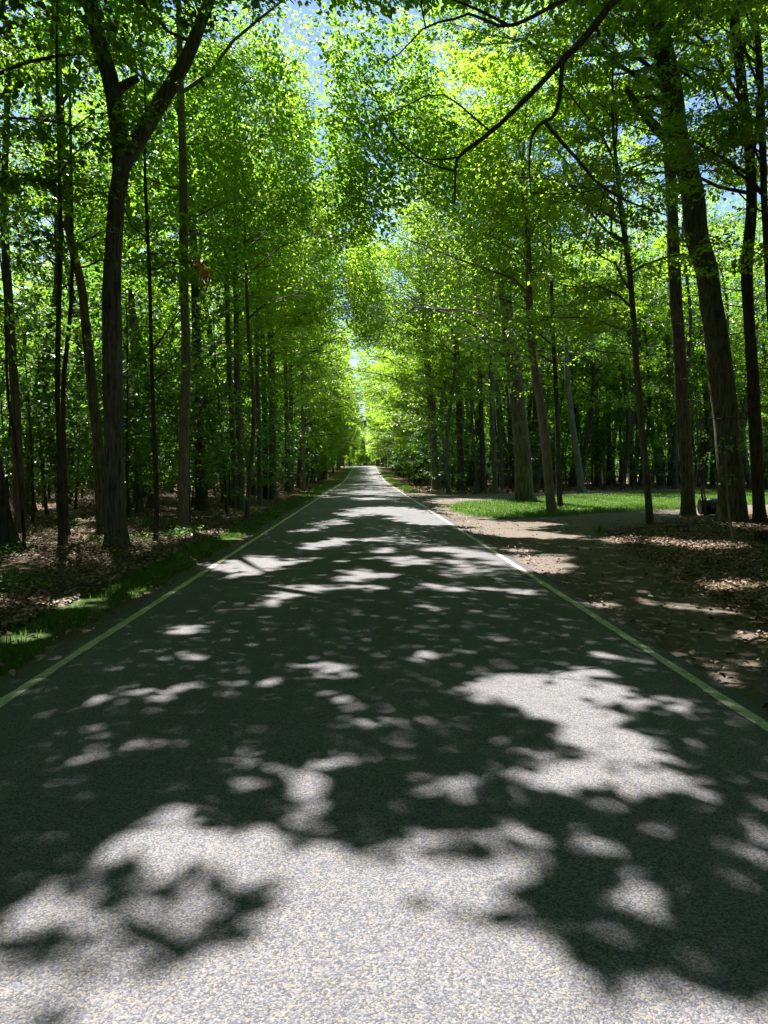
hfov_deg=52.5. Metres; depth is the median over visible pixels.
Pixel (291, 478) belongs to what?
maple
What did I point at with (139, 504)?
maple
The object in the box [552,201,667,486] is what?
maple
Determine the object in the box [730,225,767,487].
maple
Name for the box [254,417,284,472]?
young maple
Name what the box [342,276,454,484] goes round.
roadside maple
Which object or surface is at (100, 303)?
maple
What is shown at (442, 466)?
slim maple
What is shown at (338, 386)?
roadside maple
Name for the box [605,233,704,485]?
maple
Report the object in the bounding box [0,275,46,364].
maple
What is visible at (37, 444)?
young maple
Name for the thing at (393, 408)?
roadside maple
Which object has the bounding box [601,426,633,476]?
young maple
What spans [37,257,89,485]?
maple
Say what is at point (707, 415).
maple
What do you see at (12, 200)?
maple
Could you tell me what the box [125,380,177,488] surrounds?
young maple
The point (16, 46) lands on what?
roadside maple
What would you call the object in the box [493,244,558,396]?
maple
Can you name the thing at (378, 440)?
roadside maple
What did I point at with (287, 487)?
maple
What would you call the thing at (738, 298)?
maple
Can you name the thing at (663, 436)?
young maple
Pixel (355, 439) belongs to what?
roadside maple
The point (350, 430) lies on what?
roadside maple
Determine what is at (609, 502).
island grass
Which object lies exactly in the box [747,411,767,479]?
young maple
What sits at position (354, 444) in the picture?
roadside maple
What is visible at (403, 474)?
roadside maple
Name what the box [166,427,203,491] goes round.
young maple
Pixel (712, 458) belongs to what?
young maple
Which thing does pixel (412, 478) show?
roadside maple
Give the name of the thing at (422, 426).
roadside maple
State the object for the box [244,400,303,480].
young maple
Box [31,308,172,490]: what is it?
young maple
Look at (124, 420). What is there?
young maple
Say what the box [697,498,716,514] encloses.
barrel
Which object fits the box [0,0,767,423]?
sky
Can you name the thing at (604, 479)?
maple
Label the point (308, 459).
young maple
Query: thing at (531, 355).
slim maple
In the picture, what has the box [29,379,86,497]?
young maple
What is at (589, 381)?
maple
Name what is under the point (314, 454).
young maple
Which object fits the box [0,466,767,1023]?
road
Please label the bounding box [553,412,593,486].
young maple
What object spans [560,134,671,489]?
maple
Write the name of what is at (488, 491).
leaf litter
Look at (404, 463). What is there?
young maple
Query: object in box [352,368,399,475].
roadside maple
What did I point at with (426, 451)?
young maple
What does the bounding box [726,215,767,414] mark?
maple
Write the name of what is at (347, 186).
maple
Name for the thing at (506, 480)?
maple
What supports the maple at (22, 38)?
on the ground at (338, 476)
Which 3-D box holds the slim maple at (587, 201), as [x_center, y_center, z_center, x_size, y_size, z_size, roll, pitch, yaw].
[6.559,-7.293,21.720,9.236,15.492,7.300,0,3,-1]
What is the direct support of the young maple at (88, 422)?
on the ground at (338, 476)
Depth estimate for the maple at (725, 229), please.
29.17 m
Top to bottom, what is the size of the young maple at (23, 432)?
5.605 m
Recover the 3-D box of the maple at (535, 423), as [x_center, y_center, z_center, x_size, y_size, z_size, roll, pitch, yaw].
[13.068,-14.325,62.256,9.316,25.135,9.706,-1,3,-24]
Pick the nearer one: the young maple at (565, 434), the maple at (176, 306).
the maple at (176, 306)
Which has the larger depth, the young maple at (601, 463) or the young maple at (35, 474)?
the young maple at (601, 463)
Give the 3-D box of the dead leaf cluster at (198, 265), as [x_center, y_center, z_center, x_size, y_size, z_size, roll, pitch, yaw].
[-3.663,-4.675,14.671,0.612,0.466,0.236,0,3,-1]
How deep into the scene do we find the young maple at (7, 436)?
39.90 m
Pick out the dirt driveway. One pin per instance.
(711, 639)
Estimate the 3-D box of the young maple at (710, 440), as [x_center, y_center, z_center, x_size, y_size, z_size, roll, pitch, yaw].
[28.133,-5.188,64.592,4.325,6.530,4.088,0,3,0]
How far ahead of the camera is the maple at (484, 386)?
72.41 m
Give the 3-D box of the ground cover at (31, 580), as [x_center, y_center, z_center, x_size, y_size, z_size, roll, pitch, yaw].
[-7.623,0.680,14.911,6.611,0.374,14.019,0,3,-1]
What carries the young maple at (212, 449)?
on the ground at (338, 476)
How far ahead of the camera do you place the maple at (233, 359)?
71.37 m
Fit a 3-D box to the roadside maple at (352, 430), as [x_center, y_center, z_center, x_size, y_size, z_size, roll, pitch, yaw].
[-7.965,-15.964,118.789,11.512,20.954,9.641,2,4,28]
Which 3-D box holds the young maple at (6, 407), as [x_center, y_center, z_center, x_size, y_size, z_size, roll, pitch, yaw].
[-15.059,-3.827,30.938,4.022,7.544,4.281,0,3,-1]
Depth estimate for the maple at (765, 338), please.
61.42 m
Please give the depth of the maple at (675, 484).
58.74 m
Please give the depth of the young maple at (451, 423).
56.31 m
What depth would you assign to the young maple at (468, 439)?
58.64 m
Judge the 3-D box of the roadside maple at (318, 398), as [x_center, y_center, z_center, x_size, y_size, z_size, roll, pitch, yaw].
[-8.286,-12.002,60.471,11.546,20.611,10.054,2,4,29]
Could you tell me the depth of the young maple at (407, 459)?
87.78 m
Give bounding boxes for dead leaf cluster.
[175,253,205,275]
[194,267,214,287]
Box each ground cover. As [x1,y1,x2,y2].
[0,516,207,599]
[645,514,766,589]
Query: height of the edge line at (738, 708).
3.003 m
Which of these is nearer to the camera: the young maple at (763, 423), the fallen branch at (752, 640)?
the fallen branch at (752, 640)
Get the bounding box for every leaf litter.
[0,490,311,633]
[0,493,767,707]
[9,480,746,494]
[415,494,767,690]
[585,513,767,668]
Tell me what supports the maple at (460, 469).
on the ground at (338, 476)
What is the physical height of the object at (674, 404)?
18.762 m
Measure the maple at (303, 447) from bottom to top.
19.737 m
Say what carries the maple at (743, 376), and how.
on the ground at (338, 476)
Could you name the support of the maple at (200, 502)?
on the ground at (338, 476)
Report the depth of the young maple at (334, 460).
105.45 m
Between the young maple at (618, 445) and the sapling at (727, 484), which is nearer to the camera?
the sapling at (727, 484)
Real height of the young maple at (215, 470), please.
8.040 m
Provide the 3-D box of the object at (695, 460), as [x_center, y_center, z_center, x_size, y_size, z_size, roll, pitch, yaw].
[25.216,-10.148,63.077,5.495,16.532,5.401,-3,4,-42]
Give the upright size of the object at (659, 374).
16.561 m
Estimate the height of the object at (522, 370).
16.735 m
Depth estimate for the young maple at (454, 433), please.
52.39 m
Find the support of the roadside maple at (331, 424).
on the ground at (338, 476)
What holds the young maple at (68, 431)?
on the ground at (338, 476)
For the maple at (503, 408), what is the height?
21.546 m
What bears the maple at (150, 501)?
on the ground at (338, 476)
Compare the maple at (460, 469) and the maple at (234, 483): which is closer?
the maple at (234, 483)
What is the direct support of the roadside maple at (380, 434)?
on the ground at (338, 476)
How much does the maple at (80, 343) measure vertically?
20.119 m
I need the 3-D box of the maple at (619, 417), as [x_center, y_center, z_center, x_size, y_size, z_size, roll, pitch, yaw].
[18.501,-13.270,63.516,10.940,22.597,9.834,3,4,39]
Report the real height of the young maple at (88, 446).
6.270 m
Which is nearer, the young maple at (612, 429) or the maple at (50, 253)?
the maple at (50, 253)
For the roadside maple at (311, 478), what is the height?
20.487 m
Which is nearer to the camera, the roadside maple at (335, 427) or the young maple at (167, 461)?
the young maple at (167, 461)
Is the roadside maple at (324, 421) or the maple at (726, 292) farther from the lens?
the roadside maple at (324, 421)
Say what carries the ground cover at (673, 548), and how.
on the ground at (338, 476)
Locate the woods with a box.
[1,311,767,482]
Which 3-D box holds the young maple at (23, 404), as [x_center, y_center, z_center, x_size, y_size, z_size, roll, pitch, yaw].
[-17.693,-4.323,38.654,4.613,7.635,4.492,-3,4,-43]
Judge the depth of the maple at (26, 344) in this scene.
49.06 m
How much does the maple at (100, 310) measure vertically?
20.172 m
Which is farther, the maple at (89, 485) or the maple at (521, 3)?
the maple at (89, 485)
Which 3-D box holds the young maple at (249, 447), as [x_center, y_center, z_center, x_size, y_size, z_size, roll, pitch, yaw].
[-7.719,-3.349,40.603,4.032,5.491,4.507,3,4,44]
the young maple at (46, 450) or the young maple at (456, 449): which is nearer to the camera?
the young maple at (46, 450)
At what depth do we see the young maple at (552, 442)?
57.55 m
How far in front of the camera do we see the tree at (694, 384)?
59.91 m
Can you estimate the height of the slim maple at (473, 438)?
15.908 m
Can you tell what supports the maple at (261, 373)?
on the ground at (338, 476)
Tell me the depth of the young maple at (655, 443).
58.40 m
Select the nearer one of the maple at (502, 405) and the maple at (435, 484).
the maple at (435, 484)
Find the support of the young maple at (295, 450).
on the ground at (338, 476)
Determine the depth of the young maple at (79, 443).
29.28 m
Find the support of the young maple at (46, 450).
on the ground at (338, 476)
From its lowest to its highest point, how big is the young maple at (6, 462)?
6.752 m
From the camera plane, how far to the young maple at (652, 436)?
65.73 m
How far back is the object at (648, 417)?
62.85 m
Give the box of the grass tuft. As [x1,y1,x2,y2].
[590,524,607,533]
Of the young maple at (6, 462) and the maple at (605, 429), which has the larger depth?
the maple at (605, 429)
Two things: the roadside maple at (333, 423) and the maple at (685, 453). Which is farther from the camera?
the roadside maple at (333, 423)
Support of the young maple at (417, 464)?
on the ground at (338, 476)
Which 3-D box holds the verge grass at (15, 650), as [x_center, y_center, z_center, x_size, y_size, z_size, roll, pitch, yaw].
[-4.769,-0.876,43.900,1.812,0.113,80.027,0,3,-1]
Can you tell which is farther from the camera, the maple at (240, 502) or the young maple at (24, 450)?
the young maple at (24, 450)
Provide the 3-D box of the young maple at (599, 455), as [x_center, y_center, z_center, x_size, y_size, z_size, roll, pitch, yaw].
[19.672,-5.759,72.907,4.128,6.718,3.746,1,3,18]
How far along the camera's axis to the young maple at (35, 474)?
40.20 m
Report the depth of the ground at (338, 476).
12.65 m
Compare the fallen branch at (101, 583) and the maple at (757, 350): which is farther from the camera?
the maple at (757, 350)
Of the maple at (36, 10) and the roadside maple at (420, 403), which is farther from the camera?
the roadside maple at (420, 403)
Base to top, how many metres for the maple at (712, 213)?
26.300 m
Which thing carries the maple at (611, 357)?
on the ground at (338, 476)
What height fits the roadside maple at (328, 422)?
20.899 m
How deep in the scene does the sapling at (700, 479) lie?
26.41 m
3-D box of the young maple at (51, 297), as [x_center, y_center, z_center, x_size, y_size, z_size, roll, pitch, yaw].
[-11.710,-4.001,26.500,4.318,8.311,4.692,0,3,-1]
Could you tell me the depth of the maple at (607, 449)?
66.89 m
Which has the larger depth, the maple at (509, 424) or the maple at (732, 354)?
the maple at (732, 354)
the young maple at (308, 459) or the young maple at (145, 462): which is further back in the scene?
the young maple at (308, 459)
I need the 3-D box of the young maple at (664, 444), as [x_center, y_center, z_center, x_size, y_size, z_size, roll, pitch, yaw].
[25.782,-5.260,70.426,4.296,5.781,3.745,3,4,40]
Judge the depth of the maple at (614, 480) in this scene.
77.88 m
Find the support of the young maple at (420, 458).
on the ground at (338, 476)
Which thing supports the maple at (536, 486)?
on the ground at (338, 476)
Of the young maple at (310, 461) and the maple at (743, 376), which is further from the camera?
the young maple at (310, 461)
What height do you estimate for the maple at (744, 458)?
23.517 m
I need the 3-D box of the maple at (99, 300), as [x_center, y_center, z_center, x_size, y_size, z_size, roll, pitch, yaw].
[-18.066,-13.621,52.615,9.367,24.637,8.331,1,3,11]
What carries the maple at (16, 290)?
on the ground at (338, 476)
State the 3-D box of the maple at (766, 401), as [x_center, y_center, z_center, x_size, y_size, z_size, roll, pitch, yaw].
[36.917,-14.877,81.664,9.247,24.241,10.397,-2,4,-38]
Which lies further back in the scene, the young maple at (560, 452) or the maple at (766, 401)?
the maple at (766, 401)
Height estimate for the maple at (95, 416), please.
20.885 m
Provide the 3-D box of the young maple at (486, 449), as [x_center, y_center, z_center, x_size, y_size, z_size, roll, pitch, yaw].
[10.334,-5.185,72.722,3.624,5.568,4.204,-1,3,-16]
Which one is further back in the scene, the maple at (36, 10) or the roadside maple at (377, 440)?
the roadside maple at (377, 440)
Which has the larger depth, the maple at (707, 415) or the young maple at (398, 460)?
the young maple at (398, 460)
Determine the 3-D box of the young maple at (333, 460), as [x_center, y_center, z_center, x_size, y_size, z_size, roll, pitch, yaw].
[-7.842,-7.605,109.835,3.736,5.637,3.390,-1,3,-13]
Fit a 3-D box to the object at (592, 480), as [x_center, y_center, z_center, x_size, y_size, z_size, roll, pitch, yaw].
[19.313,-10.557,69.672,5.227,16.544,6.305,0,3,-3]
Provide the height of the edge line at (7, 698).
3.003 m
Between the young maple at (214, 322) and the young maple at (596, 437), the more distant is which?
the young maple at (596, 437)
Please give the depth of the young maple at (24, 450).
41.02 m
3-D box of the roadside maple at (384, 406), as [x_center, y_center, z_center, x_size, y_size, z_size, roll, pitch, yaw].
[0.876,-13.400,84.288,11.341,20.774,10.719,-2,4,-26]
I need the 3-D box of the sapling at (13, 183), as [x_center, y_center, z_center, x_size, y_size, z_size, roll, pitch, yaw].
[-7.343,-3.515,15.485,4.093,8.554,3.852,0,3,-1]
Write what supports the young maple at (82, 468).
on the ground at (338, 476)
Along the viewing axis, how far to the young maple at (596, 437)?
59.73 m
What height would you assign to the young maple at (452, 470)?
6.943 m
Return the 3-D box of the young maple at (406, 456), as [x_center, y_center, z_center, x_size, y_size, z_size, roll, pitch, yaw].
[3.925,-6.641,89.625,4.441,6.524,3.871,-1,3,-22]
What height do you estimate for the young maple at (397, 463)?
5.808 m
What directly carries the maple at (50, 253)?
on the ground at (338, 476)
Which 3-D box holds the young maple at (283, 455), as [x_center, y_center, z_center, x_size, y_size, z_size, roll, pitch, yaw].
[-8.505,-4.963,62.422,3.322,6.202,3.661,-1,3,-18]
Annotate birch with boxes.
[489,204,618,492]
[598,258,672,485]
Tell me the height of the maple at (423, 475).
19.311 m
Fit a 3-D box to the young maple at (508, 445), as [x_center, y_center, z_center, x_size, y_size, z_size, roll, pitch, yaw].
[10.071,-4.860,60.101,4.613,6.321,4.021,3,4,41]
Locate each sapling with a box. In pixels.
[0,123,117,547]
[690,418,708,514]
[693,432,713,515]
[710,433,742,542]
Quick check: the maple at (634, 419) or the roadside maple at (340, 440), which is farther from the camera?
the roadside maple at (340, 440)
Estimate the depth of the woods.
201.93 m
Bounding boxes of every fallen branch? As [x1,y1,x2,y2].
[77,567,127,585]
[134,553,167,561]
[616,523,657,534]
[745,630,767,643]
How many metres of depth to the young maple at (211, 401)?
36.28 m
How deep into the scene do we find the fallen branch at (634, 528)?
19.95 m
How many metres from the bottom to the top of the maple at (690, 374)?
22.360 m
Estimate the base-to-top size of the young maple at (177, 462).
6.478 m
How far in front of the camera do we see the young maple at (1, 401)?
28.83 m
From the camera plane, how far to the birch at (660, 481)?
68.67 m
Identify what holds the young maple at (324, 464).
on the ground at (338, 476)
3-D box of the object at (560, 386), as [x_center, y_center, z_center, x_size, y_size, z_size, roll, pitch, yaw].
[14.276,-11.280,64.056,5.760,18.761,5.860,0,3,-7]
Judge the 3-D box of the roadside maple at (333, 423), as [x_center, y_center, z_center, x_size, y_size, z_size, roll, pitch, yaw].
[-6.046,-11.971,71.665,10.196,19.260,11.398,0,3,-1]
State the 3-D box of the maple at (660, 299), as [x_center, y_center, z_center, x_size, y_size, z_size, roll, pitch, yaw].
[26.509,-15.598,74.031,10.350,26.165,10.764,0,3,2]
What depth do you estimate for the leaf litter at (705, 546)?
14.37 m
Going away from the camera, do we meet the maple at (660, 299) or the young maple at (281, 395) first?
the young maple at (281, 395)
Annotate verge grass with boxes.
[0,483,338,675]
[380,471,423,492]
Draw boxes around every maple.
[0,0,47,163]
[0,0,69,272]
[0,0,77,48]
[0,0,165,512]
[0,0,210,97]
[0,0,217,534]
[0,0,222,526]
[0,0,231,553]
[0,0,232,546]
[0,0,260,170]
[0,4,188,529]
[0,12,155,506]
[0,75,48,205]
[0,80,148,503]
[0,98,39,271]
[0,147,66,392]
[0,202,74,492]
[0,240,65,488]
[0,264,75,487]
[0,269,77,507]
[0,269,104,514]
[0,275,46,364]
[0,289,130,521]
[0,301,52,472]
[0,310,89,505]
[0,322,55,508]
[0,344,151,498]
[0,348,73,476]
[0,354,40,497]
[0,362,90,484]
[0,385,65,480]
[0,395,40,496]
[1,402,46,488]
[5,0,256,540]
[5,0,495,530]
[8,389,86,499]
[11,5,244,508]
[12,38,214,501]
[12,80,170,499]
[22,371,67,496]
[25,306,139,509]
[26,150,173,496]
[26,368,103,485]
[28,220,99,488]
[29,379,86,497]
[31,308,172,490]
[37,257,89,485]
[37,324,202,515]
[37,366,86,496]
[52,363,156,485]
[60,355,128,498]
[60,394,90,497]
[63,0,277,512]
[63,77,214,496]
[64,238,173,394]
[66,350,130,489]
[67,246,196,522]
[71,307,166,510]
[74,341,167,487]
[83,0,506,547]
[94,0,322,510]
[123,289,268,522]
[123,317,229,492]
[123,331,258,489]
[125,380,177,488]
[126,156,286,497]
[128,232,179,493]
[128,387,173,499]
[130,277,177,480]
[132,365,176,475]
[135,134,233,436]
[138,93,332,499]
[139,191,223,489]
[139,349,224,469]
[141,332,250,505]
[142,334,219,475]
[154,0,457,509]
[156,385,210,496]
[158,69,426,504]
[158,417,192,490]
[159,376,250,476]
[160,289,283,512]
[161,280,252,489]
[163,208,376,495]
[164,253,233,484]
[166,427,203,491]
[170,6,327,508]
[170,71,379,517]
[177,220,300,475]
[178,355,290,504]
[190,389,248,495]
[202,128,370,498]
[203,117,399,499]
[205,334,282,481]
[205,400,279,489]
[212,353,260,471]
[213,384,301,492]
[215,240,344,425]
[216,302,353,488]
[236,398,277,472]
[244,354,301,476]
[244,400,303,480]
[248,328,345,482]
[250,316,359,473]
[253,205,371,492]
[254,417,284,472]
[266,272,357,483]
[268,403,322,476]
[268,426,294,487]
[276,290,372,487]
[276,301,371,485]
[277,416,299,475]
[278,255,383,489]
[279,236,377,491]
[283,303,384,470]
[287,338,349,447]
[293,288,387,488]
[293,411,330,485]
[294,344,354,480]
[294,428,332,483]
[294,434,323,476]
[294,446,328,480]
[298,314,380,483]
[306,335,369,482]
[306,439,337,482]
[312,331,369,481]
[319,0,623,501]
[319,450,341,471]
[320,323,369,479]
[320,437,336,480]
[323,327,364,478]
[326,416,364,447]
[327,446,340,477]
[328,157,499,489]
[328,387,361,466]
[329,452,341,476]
[336,369,363,448]
[336,396,368,470]
[338,385,369,468]
[341,257,452,444]
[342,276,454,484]
[345,286,451,474]
[347,303,427,483]
[349,378,367,440]
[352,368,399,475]
[354,360,396,472]
[357,397,395,473]
[358,174,525,492]
[360,0,767,267]
[360,169,513,490]
[360,333,415,480]
[362,397,411,452]
[364,20,655,513]
[365,394,404,476]
[376,275,503,485]
[376,295,439,455]
[376,366,427,481]
[386,151,529,491]
[388,272,488,480]
[388,437,407,479]
[390,450,409,470]
[391,0,767,522]
[392,448,415,480]
[393,174,552,492]
[394,438,423,477]
[400,434,422,473]
[402,447,428,483]
[405,427,441,485]
[405,429,429,476]
[406,421,429,484]
[407,349,465,486]
[408,426,429,483]
[409,413,452,486]
[412,405,476,491]
[414,263,494,490]
[417,402,472,489]
[419,406,478,476]
[429,429,479,486]
[433,189,521,485]
[434,207,562,487]
[437,412,471,485]
[440,418,478,478]
[441,248,550,489]
[443,106,653,506]
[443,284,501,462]
[444,212,514,467]
[446,0,767,515]
[446,259,522,486]
[447,250,506,483]
[449,408,499,481]
[452,157,537,486]
[456,0,742,523]
[462,224,522,485]
[464,293,529,485]
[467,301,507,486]
[473,177,601,489]
[478,0,766,34]
[478,428,491,467]
[484,230,601,485]
[484,266,560,426]
[484,303,530,429]
[487,257,536,418]
[487,410,539,488]
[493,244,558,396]
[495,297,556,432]
[497,174,614,488]
[500,232,582,455]
[503,423,553,475]
[518,302,599,444]
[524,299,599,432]
[527,364,585,482]
[528,217,653,487]
[530,258,627,484]
[531,154,669,482]
[531,412,583,478]
[536,0,767,523]
[537,419,588,475]
[539,208,627,486]
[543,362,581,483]
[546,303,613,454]
[547,209,674,486]
[549,437,570,475]
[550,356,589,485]
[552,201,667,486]
[552,428,600,476]
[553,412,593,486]
[555,227,654,485]
[556,246,607,483]
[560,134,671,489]
[561,429,591,477]
[566,250,663,484]
[568,0,767,440]
[569,407,623,487]
[573,254,615,471]
[574,224,661,482]
[576,200,664,454]
[580,424,616,484]
[581,165,672,485]
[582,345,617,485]
[583,405,636,487]
[584,420,614,483]
[586,413,627,474]
[598,200,707,485]
[601,270,658,483]
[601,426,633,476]
[602,333,626,482]
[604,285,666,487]
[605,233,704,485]
[610,424,652,479]
[622,194,764,488]
[624,424,673,476]
[625,241,695,482]
[627,209,700,483]
[627,225,696,479]
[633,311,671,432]
[636,193,759,486]
[639,197,702,483]
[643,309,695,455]
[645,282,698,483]
[646,245,745,484]
[647,211,760,480]
[648,0,767,70]
[648,423,679,472]
[648,425,678,485]
[649,416,694,487]
[650,273,706,430]
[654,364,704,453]
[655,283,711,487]
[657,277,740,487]
[661,304,701,480]
[662,190,767,461]
[674,0,767,235]
[678,419,714,475]
[689,198,767,489]
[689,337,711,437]
[694,230,767,482]
[696,435,716,474]
[697,236,767,443]
[700,419,744,477]
[705,425,750,482]
[708,216,767,385]
[718,193,767,485]
[723,216,767,417]
[725,143,767,319]
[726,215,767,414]
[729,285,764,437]
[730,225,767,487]
[730,259,767,429]
[733,219,767,412]
[736,200,767,408]
[740,421,767,475]
[741,425,767,471]
[744,415,767,478]
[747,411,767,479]
[759,285,767,410]
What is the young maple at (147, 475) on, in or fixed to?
on the ground at (338, 476)
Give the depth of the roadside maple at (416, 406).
75.00 m
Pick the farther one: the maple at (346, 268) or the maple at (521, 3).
the maple at (346, 268)
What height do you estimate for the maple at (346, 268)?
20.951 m
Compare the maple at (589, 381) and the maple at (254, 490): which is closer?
the maple at (254, 490)
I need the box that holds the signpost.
[487,468,490,489]
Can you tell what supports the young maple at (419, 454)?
on the ground at (338, 476)
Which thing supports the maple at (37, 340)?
on the ground at (338, 476)
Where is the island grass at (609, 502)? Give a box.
[442,489,767,518]
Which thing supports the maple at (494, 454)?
on the ground at (338, 476)
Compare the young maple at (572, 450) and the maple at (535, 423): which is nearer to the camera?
the maple at (535, 423)
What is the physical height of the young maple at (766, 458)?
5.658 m
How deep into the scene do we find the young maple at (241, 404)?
42.67 m
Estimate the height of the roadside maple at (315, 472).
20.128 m
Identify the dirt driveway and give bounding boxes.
[401,489,767,711]
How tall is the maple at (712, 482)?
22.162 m
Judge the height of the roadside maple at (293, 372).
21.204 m
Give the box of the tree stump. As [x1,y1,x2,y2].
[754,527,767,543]
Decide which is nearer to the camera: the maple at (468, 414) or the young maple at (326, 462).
the maple at (468, 414)
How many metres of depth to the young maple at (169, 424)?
39.89 m
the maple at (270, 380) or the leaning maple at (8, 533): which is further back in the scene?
the maple at (270, 380)
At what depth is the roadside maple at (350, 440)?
149.02 m
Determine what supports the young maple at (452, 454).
on the ground at (338, 476)
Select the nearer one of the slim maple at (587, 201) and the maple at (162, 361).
the slim maple at (587, 201)
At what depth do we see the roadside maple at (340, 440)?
103.33 m
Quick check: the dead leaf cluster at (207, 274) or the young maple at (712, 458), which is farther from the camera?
the young maple at (712, 458)
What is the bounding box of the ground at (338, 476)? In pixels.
[0,466,767,688]
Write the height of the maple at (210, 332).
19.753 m
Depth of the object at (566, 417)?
76.81 m
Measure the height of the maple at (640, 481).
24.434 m
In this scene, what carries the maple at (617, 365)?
on the ground at (338, 476)
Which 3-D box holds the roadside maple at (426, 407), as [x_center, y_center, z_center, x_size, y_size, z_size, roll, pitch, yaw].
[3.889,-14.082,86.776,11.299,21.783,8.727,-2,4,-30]
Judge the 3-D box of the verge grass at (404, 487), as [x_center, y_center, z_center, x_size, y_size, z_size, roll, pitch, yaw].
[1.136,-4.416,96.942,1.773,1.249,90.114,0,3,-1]
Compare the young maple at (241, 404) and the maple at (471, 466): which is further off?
the maple at (471, 466)
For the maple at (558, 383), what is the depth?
72.33 m
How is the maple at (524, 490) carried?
on the ground at (338, 476)
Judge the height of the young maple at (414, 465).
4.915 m
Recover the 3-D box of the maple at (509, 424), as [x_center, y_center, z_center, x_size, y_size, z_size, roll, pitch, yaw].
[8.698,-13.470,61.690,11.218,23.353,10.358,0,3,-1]
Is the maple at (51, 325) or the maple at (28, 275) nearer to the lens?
the maple at (51, 325)
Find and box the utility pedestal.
[474,482,477,494]
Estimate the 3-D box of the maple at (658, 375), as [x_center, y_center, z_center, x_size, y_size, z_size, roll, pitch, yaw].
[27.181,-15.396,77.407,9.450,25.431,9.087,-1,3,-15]
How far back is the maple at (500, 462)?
58.14 m
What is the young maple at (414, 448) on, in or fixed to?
on the ground at (338, 476)
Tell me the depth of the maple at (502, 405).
80.51 m
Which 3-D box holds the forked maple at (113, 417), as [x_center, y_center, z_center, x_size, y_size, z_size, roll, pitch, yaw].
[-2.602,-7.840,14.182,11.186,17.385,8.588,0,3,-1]
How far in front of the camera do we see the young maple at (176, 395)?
38.23 m
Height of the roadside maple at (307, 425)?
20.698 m
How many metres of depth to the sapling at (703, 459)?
26.23 m
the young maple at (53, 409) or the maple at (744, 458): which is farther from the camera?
the maple at (744, 458)
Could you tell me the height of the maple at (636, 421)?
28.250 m
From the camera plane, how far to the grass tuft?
19.24 m
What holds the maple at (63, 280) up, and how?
on the ground at (338, 476)
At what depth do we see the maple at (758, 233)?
40.95 m
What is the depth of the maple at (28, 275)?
54.58 m
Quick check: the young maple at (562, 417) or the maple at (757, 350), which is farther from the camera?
the maple at (757, 350)
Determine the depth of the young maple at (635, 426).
65.12 m
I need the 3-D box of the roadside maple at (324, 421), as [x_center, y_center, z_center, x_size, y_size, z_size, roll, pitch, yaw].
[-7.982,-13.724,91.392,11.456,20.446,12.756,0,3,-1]
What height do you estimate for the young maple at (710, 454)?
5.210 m
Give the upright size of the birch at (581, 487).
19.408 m
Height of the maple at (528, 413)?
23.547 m
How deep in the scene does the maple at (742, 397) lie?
71.72 m
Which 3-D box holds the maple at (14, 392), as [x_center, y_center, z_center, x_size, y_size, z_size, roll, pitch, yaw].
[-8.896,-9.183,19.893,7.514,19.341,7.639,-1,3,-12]
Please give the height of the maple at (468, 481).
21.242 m
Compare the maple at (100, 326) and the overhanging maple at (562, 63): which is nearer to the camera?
the overhanging maple at (562, 63)
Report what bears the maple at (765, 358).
on the ground at (338, 476)
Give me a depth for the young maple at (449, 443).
61.54 m
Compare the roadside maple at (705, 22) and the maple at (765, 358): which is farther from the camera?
the maple at (765, 358)
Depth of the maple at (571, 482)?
66.65 m
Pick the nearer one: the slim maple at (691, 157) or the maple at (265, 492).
the slim maple at (691, 157)
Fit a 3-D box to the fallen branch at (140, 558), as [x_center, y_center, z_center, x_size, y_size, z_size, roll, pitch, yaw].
[-3.946,0.780,13.312,0.551,0.121,0.379,0,3,-1]
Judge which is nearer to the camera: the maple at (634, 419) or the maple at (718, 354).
the maple at (718, 354)
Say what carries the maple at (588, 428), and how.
on the ground at (338, 476)
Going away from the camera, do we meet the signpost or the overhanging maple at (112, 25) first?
the overhanging maple at (112, 25)
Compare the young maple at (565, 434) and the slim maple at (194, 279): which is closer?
the slim maple at (194, 279)
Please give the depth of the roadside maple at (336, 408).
80.15 m
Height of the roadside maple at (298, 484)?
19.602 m
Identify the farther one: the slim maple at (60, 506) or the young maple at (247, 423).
the young maple at (247, 423)
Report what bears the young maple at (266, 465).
on the ground at (338, 476)
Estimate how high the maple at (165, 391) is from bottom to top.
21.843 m
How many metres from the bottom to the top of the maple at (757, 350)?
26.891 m
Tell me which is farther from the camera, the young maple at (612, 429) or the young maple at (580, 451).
the young maple at (580, 451)
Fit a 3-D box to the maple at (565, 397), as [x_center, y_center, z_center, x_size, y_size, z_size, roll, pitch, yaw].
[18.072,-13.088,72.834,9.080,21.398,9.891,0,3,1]
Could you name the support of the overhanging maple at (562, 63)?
on the ground at (338, 476)
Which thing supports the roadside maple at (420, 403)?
on the ground at (338, 476)
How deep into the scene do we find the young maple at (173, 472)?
34.09 m
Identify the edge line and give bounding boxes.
[0,466,354,706]
[374,466,767,731]

